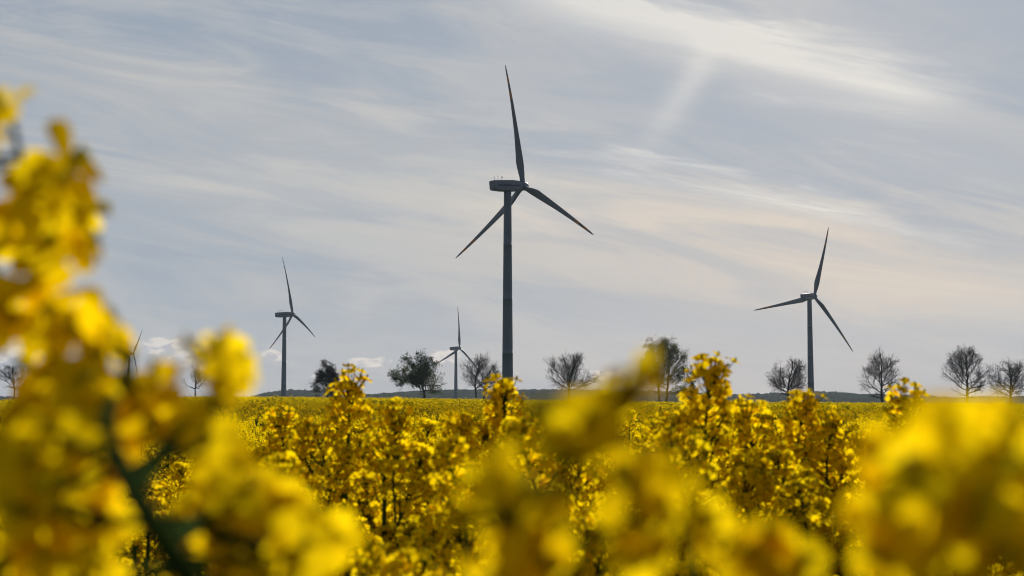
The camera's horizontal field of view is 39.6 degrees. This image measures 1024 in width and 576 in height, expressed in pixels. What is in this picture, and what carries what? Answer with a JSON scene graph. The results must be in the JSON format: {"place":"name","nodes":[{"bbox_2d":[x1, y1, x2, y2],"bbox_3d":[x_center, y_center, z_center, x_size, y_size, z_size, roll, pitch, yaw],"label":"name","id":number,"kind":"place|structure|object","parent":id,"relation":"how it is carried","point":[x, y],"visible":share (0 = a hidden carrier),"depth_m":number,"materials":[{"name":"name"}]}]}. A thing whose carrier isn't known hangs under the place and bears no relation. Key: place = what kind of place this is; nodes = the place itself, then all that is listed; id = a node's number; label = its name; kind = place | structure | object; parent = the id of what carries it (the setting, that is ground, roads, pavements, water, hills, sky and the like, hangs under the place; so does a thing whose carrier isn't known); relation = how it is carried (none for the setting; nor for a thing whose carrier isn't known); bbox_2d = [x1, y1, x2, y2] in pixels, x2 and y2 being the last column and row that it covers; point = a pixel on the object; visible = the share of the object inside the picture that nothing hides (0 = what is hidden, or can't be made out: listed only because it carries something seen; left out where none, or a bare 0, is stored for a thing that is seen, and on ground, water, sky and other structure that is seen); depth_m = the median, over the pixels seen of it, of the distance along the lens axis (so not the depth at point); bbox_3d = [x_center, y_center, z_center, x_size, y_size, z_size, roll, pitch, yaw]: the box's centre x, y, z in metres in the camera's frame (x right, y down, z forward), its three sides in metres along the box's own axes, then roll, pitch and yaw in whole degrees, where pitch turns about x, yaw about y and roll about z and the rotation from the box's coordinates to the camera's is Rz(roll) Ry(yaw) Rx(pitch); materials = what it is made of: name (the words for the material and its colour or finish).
{"place":"outdoors","nodes":[
{"label":"outdoors","id":0,"kind":"place"},
{"bbox_2d":[0,388,1023,403],"bbox_3d":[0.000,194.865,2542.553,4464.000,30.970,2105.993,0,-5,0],"label":"hills","id":1,"kind":"structure","parent":0,"point":[771,397],"depth_m":2118.78,"materials":[{"name":"green plant"}]},
{"bbox_2d":[0,0,1023,396],"label":"sky","id":2,"kind":"structure","parent":0,"point":[709,151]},
{"bbox_3d":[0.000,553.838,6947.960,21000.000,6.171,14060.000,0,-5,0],"label":"ground","id":3,"kind":"structure","parent":0,"visible":0},
{"bbox_2d":[0,364,23,387],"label":"bare tree","id":4,"kind":"object","parent":3,"relation":"on","point":[12,377],"visible":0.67,"depth_m":365.44,"materials":[{"name":"grey plant"}]},
{"bbox_2d":[0,86,143,575],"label":"rapeseed plant","id":5,"kind":"object","parent":3,"relation":"on","point":[52,208],"visible":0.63,"depth_m":0.33,"materials":[{"name":"yellow plant"}]},
{"bbox_2d":[112,546,135,575],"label":"rapeseed plant","id":6,"kind":"object","parent":3,"relation":"on","point":[119,558],"visible":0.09,"depth_m":1.75,"materials":[{"name":"yellow plant"}]},
{"bbox_2d":[134,332,141,370],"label":"wind turbine","id":7,"kind":"object","parent":3,"relation":"on","point":[136,347],"visible":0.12,"depth_m":2012.93,"materials":[{"name":"paint"}]},
{"bbox_2d":[124,530,152,551],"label":"rapeseed plant","id":8,"kind":"object","parent":3,"relation":"on","point":[136,542],"visible":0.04,"depth_m":2.17,"materials":[{"name":"yellow plant"}]},
{"bbox_2d":[121,490,159,575],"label":"rapeseed plant","id":9,"kind":"object","parent":3,"relation":"on","point":[134,559],"depth_m":2.28,"materials":[{"name":"yellow plant"}]},
{"bbox_2d":[123,480,165,575],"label":"rapeseed plant","id":10,"kind":"object","parent":3,"relation":"on","point":[139,559],"visible":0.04,"depth_m":2.41,"materials":[{"name":"yellow plant"}]},
{"bbox_2d":[123,482,175,558],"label":"rapeseed plant","id":11,"kind":"object","parent":3,"relation":"on","point":[167,505],"visible":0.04,"depth_m":3.01,"materials":[{"name":"yellow plant"}]},
{"bbox_2d":[133,475,167,562],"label":"rapeseed plant","id":12,"kind":"object","parent":3,"relation":"on","point":[155,499],"visible":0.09,"depth_m":2.03,"materials":[{"name":"yellow plant"}]},
{"bbox_2d":[139,428,169,469],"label":"rapeseed plant","id":13,"kind":"object","parent":3,"relation":"on","point":[144,447],"depth_m":6.17,"materials":[{"name":"yellow plant"}]},
{"bbox_2d":[120,462,189,559],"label":"rapeseed plant","id":14,"kind":"object","parent":3,"relation":"on","point":[177,480],"visible":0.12,"depth_m":2.91,"materials":[{"name":"yellow plant"}]},
{"bbox_2d":[143,448,169,479],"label":"rapeseed plant","id":15,"kind":"object","parent":3,"relation":"on","point":[147,451],"visible":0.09,"depth_m":6.47,"materials":[{"name":"yellow plant"}]},
{"bbox_2d":[0,315,339,575],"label":"rapeseed plant","id":16,"kind":"object","parent":3,"relation":"on","point":[248,514],"visible":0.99,"depth_m":0.30,"materials":[{"name":"yellow plant"}]},
{"bbox_2d":[156,472,194,490],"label":"rapeseed plant","id":17,"kind":"object","parent":3,"relation":"on","point":[165,480],"visible":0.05,"depth_m":5.50,"materials":[{"name":"yellow plant"}]},
{"bbox_2d":[162,458,192,490],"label":"rapeseed plant","id":18,"kind":"object","parent":3,"relation":"on","point":[171,463],"visible":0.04,"depth_m":4.79,"materials":[{"name":"yellow plant"}]},
{"bbox_2d":[170,457,190,484],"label":"rapeseed plant","id":19,"kind":"object","parent":3,"relation":"on","point":[182,459],"visible":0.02,"depth_m":4.41,"materials":[{"name":"yellow plant"}]},
{"bbox_2d":[183,366,205,395],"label":"bare tree","id":20,"kind":"object","parent":3,"relation":"on","point":[195,375],"visible":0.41,"depth_m":366.88,"materials":[{"name":"grey plant"}]},
{"bbox_2d":[24,491,365,575],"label":"rapeseed plant","id":21,"kind":"object","parent":3,"relation":"on","point":[43,559],"visible":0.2,"depth_m":0.34,"materials":[{"name":"yellow plant"}]},
{"bbox_2d":[165,417,227,477],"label":"rapeseed plant","id":22,"kind":"object","parent":3,"relation":"on","point":[168,466],"visible":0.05,"depth_m":6.40,"materials":[{"name":"yellow plant"}]},
{"bbox_2d":[149,480,357,563],"bbox_3d":[-0.352,0.769,1.453,0.327,1.167,0.356,2,-5,-24],"label":"rapeseed plant","id":23,"kind":"object","parent":3,"relation":"on","point":[156,561],"visible":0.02,"depth_m":1.50,"materials":[{"name":"yellow plant"}]},
{"bbox_2d":[252,400,324,509],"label":"rapeseed plant","id":24,"kind":"object","parent":3,"relation":"on","point":[279,433],"visible":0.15,"depth_m":2.33,"materials":[{"name":"yellow plant"}]},
{"bbox_2d":[269,258,314,396],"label":"wind turbine","id":25,"kind":"object","parent":3,"relation":"on","point":[290,315],"visible":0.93,"depth_m":1084.78,"materials":[{"name":"paint"}]},
{"bbox_2d":[278,445,338,512],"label":"rapeseed plant","id":26,"kind":"object","parent":3,"relation":"on","point":[313,466],"visible":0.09,"depth_m":2.27,"materials":[{"name":"yellow plant"}]},
{"bbox_2d":[259,451,389,575],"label":"rapeseed plant","id":27,"kind":"object","parent":3,"relation":"on","point":[282,469],"visible":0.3,"depth_m":1.36,"materials":[{"name":"yellow plant"}]},
{"bbox_2d":[309,359,340,397],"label":"bushy tree","id":28,"kind":"object","parent":3,"relation":"on","point":[329,374],"visible":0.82,"depth_m":365.94,"materials":[{"name":"black plant"}]},
{"bbox_2d":[307,427,355,484],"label":"rapeseed plant","id":29,"kind":"object","parent":3,"relation":"on","point":[331,431],"visible":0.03,"depth_m":4.65,"materials":[{"name":"yellow plant"}]},
{"bbox_2d":[269,439,401,556],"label":"rapeseed plant","id":30,"kind":"object","parent":3,"relation":"on","point":[344,456],"visible":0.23,"depth_m":2.08,"materials":[{"name":"yellow plant"}]},
{"bbox_2d":[333,426,367,474],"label":"rapeseed plant","id":31,"kind":"object","parent":3,"relation":"on","point":[354,435],"visible":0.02,"depth_m":4.92,"materials":[{"name":"yellow plant"}]},
{"bbox_2d":[285,363,431,568],"bbox_3d":[-0.248,0.760,2.147,0.350,1.294,0.356,-1,-5,17],"label":"rapeseed plant","id":32,"kind":"object","parent":3,"relation":"on","point":[350,407],"visible":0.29,"depth_m":2.18,"materials":[{"name":"yellow plant"}]},
{"bbox_2d":[350,418,371,465],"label":"rapeseed plant","id":33,"kind":"object","parent":3,"relation":"on","point":[352,427],"visible":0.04,"depth_m":5.25,"materials":[{"name":"yellow plant"}]},
{"bbox_2d":[318,429,406,545],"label":"rapeseed plant","id":34,"kind":"object","parent":3,"relation":"on","point":[333,443],"visible":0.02,"depth_m":2.58,"materials":[{"name":"yellow plant"}]},
{"bbox_2d":[338,449,402,539],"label":"rapeseed plant","id":35,"kind":"object","parent":3,"relation":"on","point":[376,479],"visible":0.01,"depth_m":2.37,"materials":[{"name":"yellow plant"}]},
{"bbox_2d":[358,531,389,575],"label":"rapeseed plant","id":36,"kind":"object","parent":3,"relation":"on","point":[369,546],"visible":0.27,"depth_m":1.51,"materials":[{"name":"yellow plant"}]},
{"bbox_2d":[340,440,414,515],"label":"rapeseed plant","id":37,"kind":"object","parent":3,"relation":"on","point":[402,499],"depth_m":2.78,"materials":[{"name":"yellow plant"}]},
{"bbox_2d":[340,418,447,525],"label":"rapeseed plant","id":38,"kind":"object","parent":3,"relation":"on","point":[430,429],"visible":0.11,"depth_m":2.94,"materials":[{"name":"yellow plant"}]},
{"bbox_2d":[347,396,454,554],"bbox_3d":[-0.200,0.765,1.870,0.317,1.242,0.358,0,-5,5],"label":"rapeseed plant","id":39,"kind":"object","parent":3,"relation":"on","point":[393,454],"visible":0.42,"depth_m":1.93,"materials":[{"name":"yellow plant"}]},
{"bbox_2d":[332,432,492,575],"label":"rapeseed plant","id":40,"kind":"object","parent":3,"relation":"on","point":[446,458],"visible":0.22,"depth_m":1.50,"materials":[{"name":"yellow plant"}]},
{"bbox_2d":[386,350,446,397],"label":"leafy tree","id":41,"kind":"object","parent":3,"relation":"on","point":[420,378],"visible":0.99,"depth_m":366.54,"materials":[{"name":"green plant"}]},
{"bbox_2d":[420,466,472,575],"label":"rapeseed plant","id":42,"kind":"object","parent":3,"relation":"on","point":[430,513],"visible":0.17,"depth_m":1.72,"materials":[{"name":"yellow plant"}]},
{"bbox_2d":[411,408,484,556],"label":"rapeseed plant","id":43,"kind":"object","parent":3,"relation":"on","point":[467,423],"visible":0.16,"depth_m":2.07,"materials":[{"name":"yellow plant"}]},
{"bbox_2d":[439,313,474,398],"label":"wind turbine","id":44,"kind":"object","parent":3,"relation":"on","point":[456,348],"visible":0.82,"depth_m":1523.64,"materials":[{"name":"paint"}]},
{"bbox_2d":[376,412,574,550],"bbox_3d":[-0.029,0.800,2.163,0.335,1.218,0.350,2,-5,-21],"label":"rapeseed plant","id":45,"kind":"object","parent":3,"relation":"on","point":[447,434],"visible":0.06,"depth_m":2.16,"materials":[{"name":"yellow plant"}]},
{"bbox_2d":[459,351,500,398],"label":"bare tree","id":46,"kind":"object","parent":3,"relation":"on","point":[477,370],"visible":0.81,"depth_m":366.52,"materials":[{"name":"grey plant"}]},
{"bbox_2d":[351,415,631,575],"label":"rapeseed plant","id":47,"kind":"object","parent":3,"relation":"on","point":[402,561],"visible":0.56,"depth_m":1.29,"materials":[{"name":"yellow plant"}]},
{"bbox_2d":[0,394,1023,514],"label":"rapeseed field","id":48,"kind":"structure","parent":3,"relation":"on","point":[249,413],"depth_m":36.81,"materials":[{"name":"yellow plant"}]},
{"bbox_2d":[456,65,593,399],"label":"wind turbine","id":49,"kind":"object","parent":3,"relation":"on","point":[508,187],"visible":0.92,"depth_m":515.64,"materials":[{"name":"paint"}]},
{"bbox_2d":[467,451,583,559],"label":"rapeseed plant","id":50,"kind":"object","parent":3,"relation":"on","point":[581,493],"visible":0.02,"depth_m":1.92,"materials":[{"name":"yellow plant"}]},
{"bbox_2d":[445,373,606,516],"bbox_3d":[0.013,0.773,2.200,0.326,1.277,0.364,3,-5,-31],"label":"rapeseed plant","id":51,"kind":"object","parent":3,"relation":"on","point":[503,393],"visible":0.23,"depth_m":2.17,"materials":[{"name":"yellow plant"}]},
{"bbox_2d":[390,416,704,575],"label":"rapeseed plant","id":52,"kind":"object","parent":3,"relation":"on","point":[577,483],"visible":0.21,"depth_m":1.68,"materials":[{"name":"yellow plant"}]},
{"bbox_2d":[543,352,602,390],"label":"bare tree","id":53,"kind":"object","parent":3,"relation":"on","point":[570,371],"visible":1,"depth_m":365.70,"materials":[{"name":"grey plant"}]},
{"bbox_2d":[437,343,738,575],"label":"rapeseed plant","id":54,"kind":"object","parent":3,"relation":"on","point":[584,427],"visible":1,"depth_m":0.25,"materials":[{"name":"yellow plant"}]},
{"bbox_2d":[575,457,605,512],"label":"rapeseed plant","id":55,"kind":"object","parent":3,"relation":"on","point":[591,486],"depth_m":2.38,"materials":[{"name":"yellow plant"}]},
{"bbox_2d":[482,450,717,575],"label":"rapeseed plant","id":56,"kind":"object","parent":3,"relation":"on","point":[679,552],"visible":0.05,"depth_m":1.81,"materials":[{"name":"yellow plant"}]},
{"bbox_2d":[583,435,643,499],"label":"rapeseed plant","id":57,"kind":"object","parent":3,"relation":"on","point":[636,447],"visible":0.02,"depth_m":4.12,"materials":[{"name":"yellow plant"}]},
{"bbox_2d":[592,441,637,524],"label":"rapeseed plant","id":58,"kind":"object","parent":3,"relation":"on","point":[601,470],"visible":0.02,"depth_m":2.09,"materials":[{"name":"yellow plant"}]},
{"bbox_2d":[624,413,638,440],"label":"rapeseed plant","id":59,"kind":"object","parent":3,"relation":"on","point":[629,421],"visible":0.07,"depth_m":5.58,"materials":[{"name":"yellow plant"}]},
{"bbox_2d":[578,426,685,501],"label":"rapeseed plant","id":60,"kind":"object","parent":3,"relation":"on","point":[595,484],"depth_m":2.48,"materials":[{"name":"yellow plant"}]},
{"bbox_2d":[642,334,690,401],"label":"budding tree","id":61,"kind":"object","parent":3,"relation":"on","point":[670,351],"visible":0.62,"depth_m":366.59,"materials":[{"name":"grey plant"}]},
{"bbox_2d":[673,363,697,402],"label":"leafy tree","id":62,"kind":"object","parent":3,"relation":"on","point":[677,382],"visible":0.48,"depth_m":367.49,"materials":[{"name":"grey plant"}]},
{"bbox_2d":[627,430,778,523],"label":"rapeseed plant","id":63,"kind":"object","parent":3,"relation":"on","point":[733,439],"visible":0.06,"depth_m":2.37,"materials":[{"name":"yellow plant"}]},
{"bbox_2d":[639,351,774,575],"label":"rapeseed plant","id":64,"kind":"object","parent":3,"relation":"on","point":[717,391],"visible":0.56,"depth_m":1.82,"materials":[{"name":"yellow plant"}]},
{"bbox_2d":[592,409,831,542],"bbox_3d":[0.248,0.788,2.070,0.337,1.226,0.352,1,-5,-17],"label":"rapeseed plant","id":65,"kind":"object","parent":3,"relation":"on","point":[717,451],"visible":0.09,"depth_m":2.13,"materials":[{"name":"yellow plant"}]},
{"bbox_2d":[555,425,876,575],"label":"rapeseed plant","id":66,"kind":"object","parent":3,"relation":"on","point":[704,467],"visible":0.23,"depth_m":1.28,"materials":[{"name":"yellow plant"}]},
{"bbox_2d":[590,407,849,561],"bbox_3d":[0.278,0.782,1.992,0.348,1.227,0.343,0,-5,-6],"label":"rapeseed plant","id":67,"kind":"object","parent":3,"relation":"on","point":[835,504],"visible":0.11,"depth_m":1.93,"materials":[{"name":"yellow plant"}]},
{"bbox_2d":[696,400,746,479],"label":"rapeseed plant","id":68,"kind":"object","parent":3,"relation":"on","point":[740,404],"visible":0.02,"depth_m":3.94,"materials":[{"name":"yellow plant"}]},
{"bbox_2d":[697,411,784,471],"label":"rapeseed plant","id":69,"kind":"object","parent":3,"relation":"on","point":[772,418],"visible":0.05,"depth_m":3.71,"materials":[{"name":"yellow plant"}]},
{"bbox_2d":[650,440,860,573],"bbox_3d":[0.379,0.792,1.853,0.332,1.184,0.362,3,-6,-36],"label":"rapeseed plant","id":70,"kind":"object","parent":3,"relation":"on","point":[788,471],"visible":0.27,"depth_m":1.85,"materials":[{"name":"yellow plant"}]},
{"bbox_2d":[705,515,831,575],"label":"rapeseed plant","id":71,"kind":"object","parent":3,"relation":"on","point":[759,546],"visible":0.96,"depth_m":0.29,"materials":[{"name":"yellow plant"}]},
{"bbox_2d":[716,393,833,575],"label":"rapeseed plant","id":72,"kind":"object","parent":3,"relation":"on","point":[744,416],"visible":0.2,"depth_m":1.93,"materials":[{"name":"yellow plant"}]},
{"bbox_2d":[726,388,827,536],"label":"rapeseed plant","id":73,"kind":"object","parent":3,"relation":"on","point":[794,429],"visible":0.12,"depth_m":2.17,"materials":[{"name":"yellow plant"}]},
{"bbox_2d":[773,434,800,482],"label":"rapeseed plant","id":74,"kind":"object","parent":3,"relation":"on","point":[782,465],"visible":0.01,"depth_m":2.78,"materials":[{"name":"yellow plant"}]},
{"bbox_2d":[766,356,812,401],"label":"bare tree","id":75,"kind":"object","parent":3,"relation":"on","point":[798,376],"visible":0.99,"depth_m":366.78,"materials":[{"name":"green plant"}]},
{"bbox_2d":[743,471,836,575],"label":"rapeseed plant","id":76,"kind":"object","parent":3,"relation":"on","point":[785,505],"visible":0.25,"depth_m":1.73,"materials":[{"name":"yellow plant"}]},
{"bbox_2d":[754,227,852,397],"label":"wind turbine","id":77,"kind":"object","parent":3,"relation":"on","point":[808,297],"visible":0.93,"depth_m":881.00,"materials":[{"name":"paint"}]},
{"bbox_2d":[785,408,833,543],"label":"rapeseed plant","id":78,"kind":"object","parent":3,"relation":"on","point":[790,411],"depth_m":2.51,"materials":[{"name":"yellow plant"}]},
{"bbox_2d":[769,404,861,575],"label":"rapeseed plant","id":79,"kind":"object","parent":3,"relation":"on","point":[823,451],"visible":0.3,"depth_m":2.09,"materials":[{"name":"yellow plant"}]},
{"bbox_2d":[816,422,864,538],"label":"rapeseed plant","id":80,"kind":"object","parent":3,"relation":"on","point":[846,430],"visible":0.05,"depth_m":2.86,"materials":[{"name":"yellow plant"}]},
{"bbox_2d":[794,417,904,550],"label":"rapeseed plant","id":81,"kind":"object","parent":3,"relation":"on","point":[830,483],"visible":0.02,"depth_m":2.06,"materials":[{"name":"yellow plant"}]},
{"bbox_2d":[830,428,902,544],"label":"rapeseed plant","id":82,"kind":"object","parent":3,"relation":"on","point":[855,440],"visible":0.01,"depth_m":2.26,"materials":[{"name":"yellow plant"}]},
{"bbox_2d":[858,345,903,402],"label":"bare tree","id":83,"kind":"object","parent":3,"relation":"on","point":[874,362],"visible":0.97,"depth_m":366.65,"materials":[{"name":"grey plant"}]},
{"bbox_2d":[820,377,1006,575],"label":"rapeseed plant","id":84,"kind":"object","parent":3,"relation":"on","point":[908,401],"visible":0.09,"depth_m":1.95,"materials":[{"name":"yellow plant"}]},
{"bbox_2d":[840,393,1023,575],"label":"rapeseed plant","id":85,"kind":"object","parent":3,"relation":"on","point":[942,476],"visible":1,"depth_m":0.21,"materials":[{"name":"yellow plant"}]},
{"bbox_2d":[941,342,990,397],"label":"bare tree","id":86,"kind":"object","parent":3,"relation":"on","point":[959,357],"visible":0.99,"depth_m":367.00,"materials":[{"name":"grey plant"}]},
{"bbox_2d":[952,565,1007,575],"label":"rapeseed plant","id":87,"kind":"object","parent":3,"relation":"on","point":[999,571],"depth_m":1.48,"materials":[{"name":"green plant"}]},
{"bbox_2d":[984,357,1023,395],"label":"bare tree","id":88,"kind":"object","parent":3,"relation":"on","point":[1012,372],"visible":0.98,"depth_m":366.70,"materials":[{"name":"grey plant"}]}
]}

